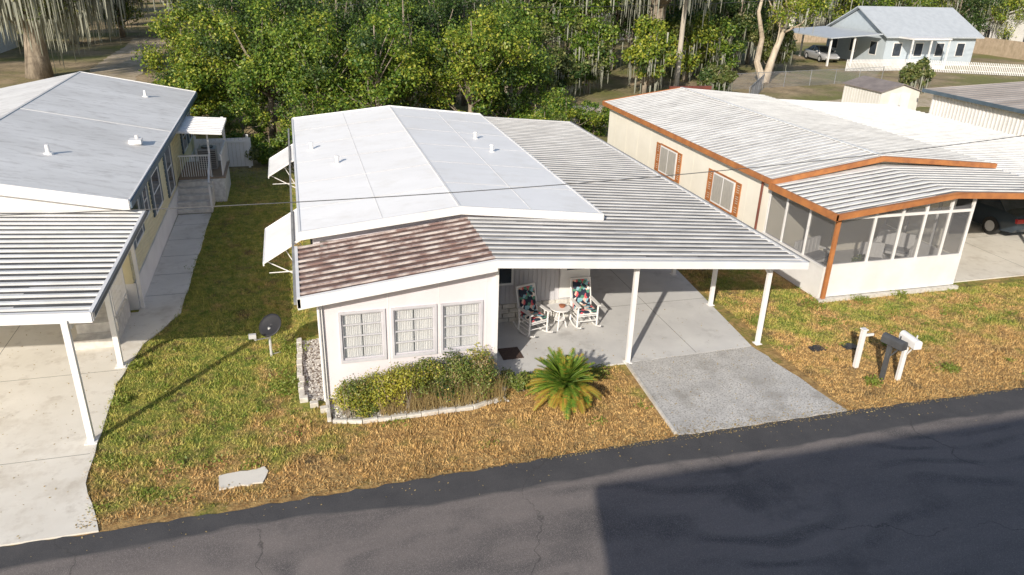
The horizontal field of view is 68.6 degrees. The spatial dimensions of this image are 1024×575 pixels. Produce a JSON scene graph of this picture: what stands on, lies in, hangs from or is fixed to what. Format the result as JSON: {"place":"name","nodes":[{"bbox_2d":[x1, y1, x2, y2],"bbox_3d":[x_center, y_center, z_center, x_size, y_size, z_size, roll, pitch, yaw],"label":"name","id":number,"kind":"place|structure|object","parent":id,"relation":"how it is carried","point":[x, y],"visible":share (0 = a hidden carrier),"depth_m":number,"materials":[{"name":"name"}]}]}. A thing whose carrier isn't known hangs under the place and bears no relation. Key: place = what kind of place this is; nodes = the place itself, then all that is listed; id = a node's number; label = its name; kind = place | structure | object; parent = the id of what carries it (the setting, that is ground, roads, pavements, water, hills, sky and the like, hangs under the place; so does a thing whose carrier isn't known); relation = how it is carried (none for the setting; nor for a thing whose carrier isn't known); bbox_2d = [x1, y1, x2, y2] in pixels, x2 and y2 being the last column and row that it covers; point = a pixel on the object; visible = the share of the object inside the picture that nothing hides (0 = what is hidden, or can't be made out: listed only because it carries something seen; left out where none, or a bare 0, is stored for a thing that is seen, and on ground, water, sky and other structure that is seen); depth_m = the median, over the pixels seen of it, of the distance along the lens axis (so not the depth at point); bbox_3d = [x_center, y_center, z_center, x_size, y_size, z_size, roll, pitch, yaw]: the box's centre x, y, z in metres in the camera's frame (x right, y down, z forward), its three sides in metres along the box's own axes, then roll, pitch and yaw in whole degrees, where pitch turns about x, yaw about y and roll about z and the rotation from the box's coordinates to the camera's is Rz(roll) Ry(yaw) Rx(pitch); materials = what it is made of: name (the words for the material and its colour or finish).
{"place":"outdoors","nodes":[
{"label":"outdoors","id":0,"kind":"place"},
{"bbox_2d":[0,213,210,546],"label":"driveway","id":1,"kind":"structure","parent":0,"point":[38,435],"depth_m":15.47,"materials":[{"name":"concrete"}]},
{"bbox_2d":[0,211,146,444],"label":"carport frame","id":2,"kind":"object","parent":1,"relation":"on","point":[66,320],"visible":0.8,"depth_m":13.67,"materials":[{"name":"metal"}]},
{"bbox_2d":[0,210,141,312],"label":"carport roof","id":3,"kind":"structure","parent":2,"relation":"on","point":[57,262],"depth_m":15.66,"materials":[{"name":"metal"}]},
{"bbox_2d":[73,298,130,349],"bbox_3d":[-10.008,0.865,18.357,0.900,0.470,1.800,-5,24,-15],"label":"front stoop","id":4,"kind":"object","parent":1,"relation":"on","point":[96,333],"visible":0.75,"depth_m":17.84,"materials":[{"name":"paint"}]},
{"bbox_2d":[0,388,1023,574],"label":"road","id":5,"kind":"structure","parent":0,"point":[896,489],"depth_m":12.84,"materials":[{"name":"asphalt"}]},
{"bbox_2d":[0,279,1023,550],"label":"fallen leaves","id":6,"kind":"object","parent":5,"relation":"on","point":[528,445],"visible":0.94,"depth_m":14.62,"materials":[{"name":"plant"}]},
{"bbox_2d":[0,0,1023,546],"bbox_3d":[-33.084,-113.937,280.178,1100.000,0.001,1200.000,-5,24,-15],"label":"ground","id":7,"kind":"structure","parent":0,"point":[614,84],"depth_m":17.58,"materials":[{"name":"plant"}]},
{"bbox_2d":[0,0,125,78],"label":"oak tree","id":8,"kind":"object","parent":7,"relation":"on","point":[34,20],"visible":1,"depth_m":51.52,"materials":[{"name":"grey plant"}]},
{"bbox_2d":[87,38,168,80],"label":"dirt lane","id":9,"kind":"structure","parent":7,"relation":"on","point":[120,63],"depth_m":61.77,"materials":[{"name":"soil"}]},
{"bbox_2d":[112,147,195,309],"bbox_3d":[-15.792,-2.485,25.323,8.220,0.748,15.560,-5,24,-15],"label":"skirting","id":10,"kind":"object","parent":7,"relation":"on","point":[153,257],"visible":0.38,"depth_m":22.11,"materials":[{"name":"white paint"}]},
{"bbox_2d":[115,111,193,284],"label":"body walls","id":11,"kind":"structure","parent":10,"relation":"on","point":[127,273],"depth_m":22.23,"materials":[{"name":"yellow"}]},
{"bbox_2d":[0,195,118,210],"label":"gable front","id":12,"kind":"structure","parent":11,"relation":"attached to","point":[11,203],"depth_m":17.98,"materials":[{"name":"white paint"}]},
{"bbox_2d":[0,72,194,198],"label":"roof","id":13,"kind":"structure","parent":11,"relation":"on","point":[96,157],"depth_m":22.97,"materials":[{"name":"grey"}]},
{"bbox_2d":[0,71,195,209],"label":"fascia","id":14,"kind":"structure","parent":13,"relation":"attached to","point":[19,191],"depth_m":17.92,"materials":[{"name":"white paint"}]},
{"bbox_2d":[128,109,193,280],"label":"siding laps","id":15,"kind":"object","parent":11,"relation":"attached to","point":[163,202],"visible":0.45,"depth_m":24.18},
{"bbox_2d":[130,112,191,246],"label":"window frames","id":16,"kind":"structure","parent":11,"relation":"attached to","point":[137,244],"depth_m":23.45,"materials":[{"name":"white paint"}]},
{"bbox_2d":[131,114,191,242],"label":"windows","id":17,"kind":"structure","parent":16,"relation":"attached to","point":[157,195],"depth_m":23.46,"materials":[{"name":"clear glass"}]},
{"bbox_2d":[176,116,225,134],"bbox_3d":[-11.608,-6.028,27.811,1.760,0.220,2.700,-5,24,-15],"label":"side canopy","id":18,"kind":"object","parent":11,"relation":"attached to","point":[203,125],"visible":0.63,"depth_m":27.54,"materials":[{"name":"metal"}]},
{"bbox_2d":[131,0,229,100],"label":"hedge tree","id":19,"kind":"object","parent":7,"relation":"on","point":[153,56],"visible":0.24,"depth_m":41.93,"materials":[{"name":"green plant"}]},
{"bbox_2d":[153,50,228,134],"bbox_3d":[-16.351,-9.855,37.910,3.848,4.167,4.166,-5,24,-15],"label":"hedge tree","id":20,"kind":"object","parent":7,"relation":"on","point":[204,104],"visible":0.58,"depth_m":37.09,"materials":[{"name":"green plant"}]},
{"bbox_2d":[177,179,215,213],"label":"side steps","id":21,"kind":"structure","parent":7,"relation":"on","point":[193,193],"depth_m":27.26,"materials":[{"name":"paint"}]},
{"bbox_2d":[178,117,227,205],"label":"side railing posts","id":22,"kind":"object","parent":7,"relation":"on","point":[223,154],"visible":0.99,"depth_m":27.68,"materials":[{"name":"metal"}]},
{"bbox_2d":[162,3,264,127],"bbox_3d":[-15.343,-11.469,39.042,5.544,6.268,5.338,20,29,35],"label":"hedge tree","id":23,"kind":"object","parent":7,"relation":"on","point":[188,42],"visible":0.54,"depth_m":37.66,"materials":[{"name":"green plant"}]},
{"bbox_2d":[193,134,252,167],"bbox_3d":[-12.455,-5.867,32.440,2.280,1.450,0.090,-5,24,-15],"label":"vinyl fence","id":24,"kind":"object","parent":7,"relation":"on","point":[241,150],"visible":0.66,"depth_m":32.52,"materials":[{"name":"white paint"}]},
{"bbox_2d":[174,0,279,90],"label":"hedge tree","id":25,"kind":"object","parent":7,"relation":"on","point":[231,5],"visible":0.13,"depth_m":41.92,"materials":[{"name":"green plant"}]},
{"bbox_2d":[208,96,275,147],"bbox_3d":[-12.627,-7.579,35.098,3.050,2.458,3.048,-5,24,-15],"label":"tree","id":26,"kind":"object","parent":7,"relation":"on","point":[260,120],"visible":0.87,"depth_m":34.93,"materials":[{"name":"green plant"}]},
{"bbox_2d":[219,466,267,490],"bbox_3d":[-4.832,3.435,13.510,0.854,0.050,0.498,-5,24,-15],"label":"concrete patch","id":27,"kind":"object","parent":7,"relation":"on","point":[247,478],"visible":1,"depth_m":13.47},
{"bbox_2d":[199,0,313,135],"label":"hedge tree","id":28,"kind":"object","parent":7,"relation":"on","point":[242,75],"visible":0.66,"depth_m":36.46,"materials":[{"name":"green plant"}]},
{"bbox_2d":[245,133,284,164],"bbox_3d":[-10.930,-6.153,33.256,1.755,1.416,2.289,-5,24,-15],"label":"bush","id":29,"kind":"object","parent":7,"relation":"on","point":[263,150],"visible":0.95,"depth_m":32.93,"materials":[{"name":"green plant"}]},
{"bbox_2d":[231,0,333,118],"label":"hedge tree","id":30,"kind":"object","parent":7,"relation":"on","point":[280,15],"visible":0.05,"depth_m":40.45,"materials":[{"name":"green plant"}]},
{"bbox_2d":[272,89,335,150],"bbox_3d":[-9.342,-7.337,33.961,2.896,3.126,3.514,-5,24,-15],"label":"tree","id":31,"kind":"object","parent":7,"relation":"on","point":[297,111],"visible":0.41,"depth_m":33.73,"materials":[{"name":"green plant"}]},
{"bbox_2d":[254,1,371,112],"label":"hedge tree","id":32,"kind":"object","parent":7,"relation":"on","point":[310,67],"visible":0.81,"depth_m":34.76,"materials":[{"name":"green plant"}]},
{"bbox_2d":[281,0,401,110],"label":"hedge tree","id":33,"kind":"object","parent":7,"relation":"on","point":[343,19],"visible":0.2,"depth_m":39.14,"materials":[{"name":"green plant"}]},
{"bbox_2d":[319,6,435,112],"bbox_3d":[-6.383,-9.736,35.333,5.424,6.612,5.431,-5,24,-15],"label":"hedge tree","id":34,"kind":"object","parent":7,"relation":"on","point":[383,92],"visible":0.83,"depth_m":34.48,"materials":[{"name":"green plant"}]},
{"bbox_2d":[347,0,450,107],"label":"hedge tree","id":35,"kind":"object","parent":7,"relation":"on","point":[422,36],"visible":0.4,"depth_m":37.43,"materials":[{"name":"green plant"}]},
{"bbox_2d":[296,338,508,423],"bbox_3d":[-2.977,2.182,16.384,5.724,0.156,2.998,10,25,19],"label":"planter border","id":36,"kind":"object","parent":7,"relation":"on","point":[311,370],"visible":0.56,"depth_m":15.94,"materials":[{"name":"white stone"}]},
{"bbox_2d":[329,362,432,418],"bbox_3d":[-2.700,2.076,15.533,2.213,1.059,1.152,-5,24,-15],"label":"shrub","id":37,"kind":"object","parent":36,"relation":"on","point":[361,396],"visible":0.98,"depth_m":15.28,"materials":[{"name":"green plant"}]},
{"bbox_2d":[376,370,507,415],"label":"ornamental grass","id":38,"kind":"object","parent":36,"relation":"on","point":[417,404],"depth_m":15.74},
{"bbox_2d":[411,342,501,401],"bbox_3d":[-1.170,1.911,15.954,2.021,1.089,1.121,-5,24,-15],"label":"shrub","id":39,"kind":"object","parent":36,"relation":"on","point":[475,368],"visible":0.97,"depth_m":15.82,"materials":[{"name":"green plant"}]},
{"bbox_2d":[322,272,494,395],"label":"porch room walls","id":40,"kind":"structure","parent":7,"relation":"on","point":[472,288],"depth_m":15.78,"materials":[{"name":"paint"}]},
{"bbox_2d":[298,217,494,295],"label":"stained porch roof","id":41,"kind":"structure","parent":40,"relation":"on","point":[373,257],"depth_m":16.20,"materials":[{"name":"metal"}]},
{"bbox_2d":[316,268,498,401],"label":"wall battens and corner trim","id":42,"kind":"object","parent":40,"relation":"attached to","point":[322,350],"visible":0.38,"depth_m":15.78,"materials":[{"name":"white paint"}]},
{"bbox_2d":[342,304,477,357],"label":"curtains","id":43,"kind":"object","parent":40,"relation":"attached to","point":[404,325],"visible":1,"depth_m":15.93,"materials":[{"name":"fabric"}]},
{"bbox_2d":[338,300,482,363],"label":"window frames","id":44,"kind":"structure","parent":40,"relation":"attached to","point":[383,356],"depth_m":15.86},
{"bbox_2d":[384,0,470,110],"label":"hedge tree","id":45,"kind":"object","parent":7,"relation":"on","point":[427,19],"visible":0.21,"depth_m":40.42,"materials":[{"name":"green plant"}]},
{"bbox_2d":[312,214,545,243],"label":"body walls","id":46,"kind":"structure","parent":7,"relation":"on","point":[354,234],"depth_m":17.83,"materials":[{"name":"white paint"}]},
{"bbox_2d":[263,208,311,274],"bbox_3d":[-5.607,-0.918,18.876,1.170,1.655,2.462,-5,24,-15],"label":"awning","id":47,"kind":"object","parent":46,"relation":"attached to","point":[277,238],"depth_m":18.53,"materials":[{"name":"white paint"}]},
{"bbox_2d":[293,107,599,230],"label":"roof","id":48,"kind":"structure","parent":46,"relation":"on","point":[464,173],"depth_m":21.75,"materials":[{"name":"metal"}]},
{"bbox_2d":[295,106,570,217],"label":"roof seams","id":49,"kind":"object","parent":48,"relation":"on","point":[437,174],"visible":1,"depth_m":22.13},
{"bbox_2d":[291,105,603,239],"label":"roof fascia","id":50,"kind":"structure","parent":48,"relation":"on","point":[416,217],"depth_m":17.97,"materials":[{"name":"metal"}]},
{"bbox_2d":[425,0,503,105],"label":"hedge tree","id":51,"kind":"object","parent":7,"relation":"on","point":[440,3],"visible":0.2,"depth_m":45.13,"materials":[{"name":"green plant"}]},
{"bbox_2d":[423,0,531,115],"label":"hedge tree","id":52,"kind":"object","parent":7,"relation":"on","point":[471,72],"visible":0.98,"depth_m":35.78,"materials":[{"name":"green plant"}]},
{"bbox_2d":[467,8,553,118],"bbox_3d":[-0.126,-10.972,38.819,4.514,6.461,4.908,7,24,11],"label":"hedge tree","id":53,"kind":"object","parent":7,"relation":"on","point":[529,33],"visible":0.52,"depth_m":37.99,"materials":[{"name":"green plant"}]},
{"bbox_2d":[475,0,561,108],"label":"hedge tree","id":54,"kind":"object","parent":7,"relation":"on","point":[505,8],"visible":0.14,"depth_m":44.16,"materials":[{"name":"green plant"}]},
{"bbox_2d":[14,0,1023,64],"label":"background trees","id":55,"kind":"object","parent":7,"relation":"on","point":[841,8],"visible":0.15,"depth_m":93.29,"materials":[{"name":"green plant"}]},
{"bbox_2d":[491,0,585,48],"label":"tree","id":56,"kind":"object","parent":7,"relation":"on","point":[530,10],"visible":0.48,"depth_m":53.66,"materials":[{"name":"green plant"}]},
{"bbox_2d":[513,65,565,114],"bbox_3d":[1.638,-10.068,40.180,3.218,3.809,2.662,18,28,32],"label":"bush","id":57,"kind":"object","parent":7,"relation":"on","point":[544,99],"visible":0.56,"depth_m":39.99,"materials":[{"name":"green plant"}]},
{"bbox_2d":[514,21,565,104],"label":"tree","id":58,"kind":"object","parent":7,"relation":"on","point":[561,51],"visible":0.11,"depth_m":47.99,"materials":[{"name":"green plant"}]},
{"bbox_2d":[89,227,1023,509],"bbox_3d":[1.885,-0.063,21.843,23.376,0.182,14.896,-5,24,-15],"label":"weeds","id":59,"kind":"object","parent":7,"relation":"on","point":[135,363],"visible":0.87,"depth_m":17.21,"materials":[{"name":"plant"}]},
{"bbox_2d":[525,347,601,419],"bbox_3d":[1.077,1.933,15.932,1.701,1.177,1.704,-5,24,-15],"label":"sago palm","id":60,"kind":"object","parent":7,"relation":"on","point":[561,375],"visible":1,"depth_m":15.73,"materials":[{"name":"green plant"}]},
{"bbox_2d":[547,54,591,98],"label":"tree","id":61,"kind":"object","parent":7,"relation":"on","point":[571,73],"visible":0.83,"depth_m":50.65,"materials":[{"name":"green plant"}]},
{"bbox_2d":[545,84,597,124],"bbox_3d":[2.756,-8.832,38.536,2.904,2.922,2.573,-5,24,-15],"label":"bush","id":62,"kind":"object","parent":7,"relation":"on","point":[562,104],"visible":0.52,"depth_m":38.36,"materials":[{"name":"green plant"}]},
{"bbox_2d":[538,0,624,56],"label":"tree","id":63,"kind":"object","parent":7,"relation":"on","point":[587,11],"visible":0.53,"depth_m":59.02,"materials":[{"name":"green plant"}]},
{"bbox_2d":[573,100,609,135],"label":"bush","id":64,"kind":"object","parent":7,"relation":"on","point":[603,119],"visible":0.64,"depth_m":40.15,"materials":[{"name":"green plant"}]},
{"bbox_2d":[567,13,620,92],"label":"tree","id":65,"kind":"object","parent":7,"relation":"on","point":[588,48],"visible":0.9,"depth_m":52.42,"materials":[{"name":"green plant"}]},
{"bbox_2d":[497,269,750,377],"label":"carport slab","id":66,"kind":"structure","parent":7,"relation":"on","point":[610,289],"depth_m":19.42,"materials":[{"name":"concrete"}]},
{"bbox_2d":[513,282,552,337],"bbox_3d":[0.536,0.599,18.859,0.630,1.170,0.981,-13,28,-30],"label":"rocking chair","id":67,"kind":"object","parent":66,"relation":"on","point":[529,311],"visible":1,"depth_m":18.90,"materials":[{"name":"white paint"}]},
{"bbox_2d":[498,298,576,322],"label":"porch base bricks","id":68,"kind":"object","parent":66,"relation":"on","point":[507,312],"visible":0.35,"depth_m":19.55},
{"bbox_2d":[566,276,600,328],"bbox_3d":[1.872,0.424,19.361,0.630,1.170,0.981,-5,25,-16],"label":"rocking chair","id":69,"kind":"object","parent":66,"relation":"on","point":[581,299],"visible":1,"depth_m":19.45,"materials":[{"name":"white paint"}]},
{"bbox_2d":[620,14,682,93],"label":"tree","id":70,"kind":"object","parent":7,"relation":"on","point":[646,55],"visible":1,"depth_m":52.23,"materials":[{"name":"green plant"}]},
{"bbox_2d":[613,0,721,87],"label":"oak tree","id":71,"kind":"object","parent":7,"relation":"on","point":[659,11],"visible":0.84,"depth_m":56.16,"materials":[{"name":"green plant"}]},
{"bbox_2d":[667,10,721,81],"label":"tree","id":72,"kind":"object","parent":7,"relation":"on","point":[697,35],"visible":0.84,"depth_m":59.48,"materials":[{"name":"green plant"}]},
{"bbox_2d":[623,269,773,364],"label":"carport posts","id":73,"kind":"object","parent":7,"relation":"on","point":[756,342],"visible":0.37,"depth_m":18.16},
{"bbox_2d":[294,116,808,309],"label":"eave beams","id":74,"kind":"structure","parent":73,"relation":"on","point":[388,286],"depth_m":15.60,"materials":[{"name":"metal"}]},
{"bbox_2d":[288,121,809,304],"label":"gutters","id":75,"kind":"object","parent":74,"relation":"attached to","point":[293,262],"visible":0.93,"depth_m":20.02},
{"bbox_2d":[468,117,800,260],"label":"carport roof","id":76,"kind":"structure","parent":74,"relation":"attached to","point":[655,218],"depth_m":19.30,"materials":[{"name":"metal"}]},
{"bbox_2d":[696,64,738,91],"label":"tree","id":77,"kind":"object","parent":7,"relation":"on","point":[722,77],"visible":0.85,"depth_m":52.89,"materials":[{"name":"green plant"}]},
{"bbox_2d":[700,16,747,69],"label":"tree","id":78,"kind":"object","parent":7,"relation":"on","point":[727,52],"visible":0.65,"depth_m":61.58,"materials":[{"name":"green plant"}]},
{"bbox_2d":[713,0,770,70],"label":"tree","id":79,"kind":"object","parent":7,"relation":"on","point":[745,23],"visible":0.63,"depth_m":65.87,"materials":[{"name":"green plant"}]},
{"bbox_2d":[746,21,798,74],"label":"tree","id":80,"kind":"object","parent":7,"relation":"on","point":[788,48],"visible":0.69,"depth_m":65.40,"materials":[{"name":"green plant"}]},
{"bbox_2d":[607,109,950,250],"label":"body walls","id":81,"kind":"structure","parent":7,"relation":"on","point":[854,233],"depth_m":25.26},
{"bbox_2d":[659,147,733,209],"bbox_3d":[6.704,-4.137,27.849,0.005,0.940,5.480,-5,24,-15],"label":"window glass","id":82,"kind":"object","parent":81,"relation":"in","point":[726,196],"visible":0.98,"depth_m":26.37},
{"bbox_2d":[654,142,741,216],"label":"shutters","id":83,"kind":"object","parent":81,"relation":"attached to","point":[658,147],"visible":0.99,"depth_m":26.80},
{"bbox_2d":[756,0,834,82],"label":"leaning tree","id":84,"kind":"object","parent":7,"relation":"on","point":[784,12],"visible":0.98,"depth_m":60.74,"materials":[{"name":"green plant"}]},
{"bbox_2d":[761,190,976,297],"bbox_3d":[10.666,-1.759,22.948,4.700,2.900,3.223,-5,24,-15],"label":"screened porch frame","id":85,"kind":"object","parent":7,"relation":"on","point":[927,265],"visible":0.61,"depth_m":21.87,"materials":[{"name":"white paint"}]},
{"bbox_2d":[841,75,921,109],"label":"storage shed","id":86,"kind":"structure","parent":7,"relation":"on","point":[865,89],"depth_m":47.66,"materials":[{"name":"white paint"}]},
{"bbox_2d":[820,249,945,297],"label":"porch floor","id":87,"kind":"structure","parent":7,"relation":"on","point":[841,256],"depth_m":24.48,"materials":[{"name":"concrete"}]},
{"bbox_2d":[872,228,915,256],"bbox_3d":[12.153,-1.265,23.990,1.160,0.950,0.632,18,28,32],"label":"patio chair","id":88,"kind":"object","parent":87,"relation":"on","point":[905,245],"visible":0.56,"depth_m":23.95,"materials":[{"name":"white paint"}]},
{"bbox_2d":[816,285,958,302],"bbox_3d":[11.075,0.180,22.039,4.900,0.100,0.115,-5,24,-15],"label":"porch footing","id":89,"kind":"object","parent":7,"relation":"on","point":[888,293],"visible":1,"depth_m":21.98,"materials":[{"name":"concrete"}]},
{"bbox_2d":[602,87,1023,298],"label":"roof trim","id":90,"kind":"structure","parent":89,"relation":"on","point":[817,208],"depth_m":22.88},
{"bbox_2d":[605,88,1023,178],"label":"roof","id":91,"kind":"structure","parent":90,"relation":"attached to","point":[745,138],"depth_m":29.17,"materials":[{"name":"metal"}]},
{"bbox_2d":[776,163,1023,213],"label":"porch roof","id":92,"kind":"structure","parent":90,"relation":"attached to","point":[863,187],"depth_m":22.27,"materials":[{"name":"metal"}]},
{"bbox_2d":[790,6,984,68],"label":"cottage","id":93,"kind":"structure","parent":7,"relation":"on","point":[941,34],"depth_m":76.70,"materials":[{"name":"white"}]},
{"bbox_2d":[791,27,1023,59],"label":"board fence","id":94,"kind":"object","parent":7,"relation":"on","point":[1001,48],"visible":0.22,"depth_m":88.50,"materials":[{"name":"brown wood"}]},
{"bbox_2d":[898,56,936,93],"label":"tree","id":95,"kind":"object","parent":7,"relation":"on","point":[920,74],"visible":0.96,"depth_m":58.23,"materials":[{"name":"green plant"}]},
{"bbox_2d":[845,59,1023,75],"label":"picket fence","id":96,"kind":"object","parent":7,"relation":"on","point":[901,63],"visible":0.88,"depth_m":71.27,"materials":[{"name":"white paint"}]},
{"bbox_2d":[933,0,1006,32],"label":"tree","id":97,"kind":"object","parent":7,"relation":"on","point":[969,8],"visible":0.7,"depth_m":91.57,"materials":[{"name":"green plant"}]},
{"bbox_2d":[498,268,572,304],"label":"porch back wall","id":98,"kind":"structure","parent":0,"point":[545,281],"depth_m":19.35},
{"bbox_2d":[630,346,846,434],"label":"driveway","id":99,"kind":"structure","parent":0,"point":[720,408],"depth_m":16.75,"materials":[{"name":"concrete"}]},
{"bbox_2d":[929,94,1023,136],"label":"walls","id":100,"kind":"structure","parent":0,"point":[991,118],"depth_m":42.85,"materials":[{"name":"metal"}]},
{"bbox_2d":[924,81,1023,109],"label":"roof","id":101,"kind":"structure","parent":100,"relation":"on","point":[1009,94],"depth_m":44.64,"materials":[{"name":"grey metal"}]},
{"bbox_2d":[929,95,1023,136],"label":"corrugation","id":102,"kind":"object","parent":100,"relation":"attached to","point":[978,115],"visible":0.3,"depth_m":42.93,"materials":[{"name":"white paint"}]},
{"bbox_2d":[932,214,1023,282],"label":"driveway","id":103,"kind":"structure","parent":0,"point":[975,263],"depth_m":25.69,"materials":[{"name":"concrete"}]},
{"bbox_2d":[954,199,1023,234],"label":"parked car","id":104,"kind":"object","parent":103,"relation":"on","point":[994,216],"visible":0.38,"depth_m":27.16,"materials":[{"name":"black paint"}]},
{"bbox_3d":[27.438,-3.570,20.475,1.800,9.200,0.396,-5,24,-15],"label":"utility pole","id":105,"kind":"object","parent":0,"visible":0},
{"bbox_2d":[0,135,1023,215],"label":"overhead cable","id":106,"kind":"object","parent":105,"relation":"attached to","point":[482,190],"visible":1,"depth_m":12.69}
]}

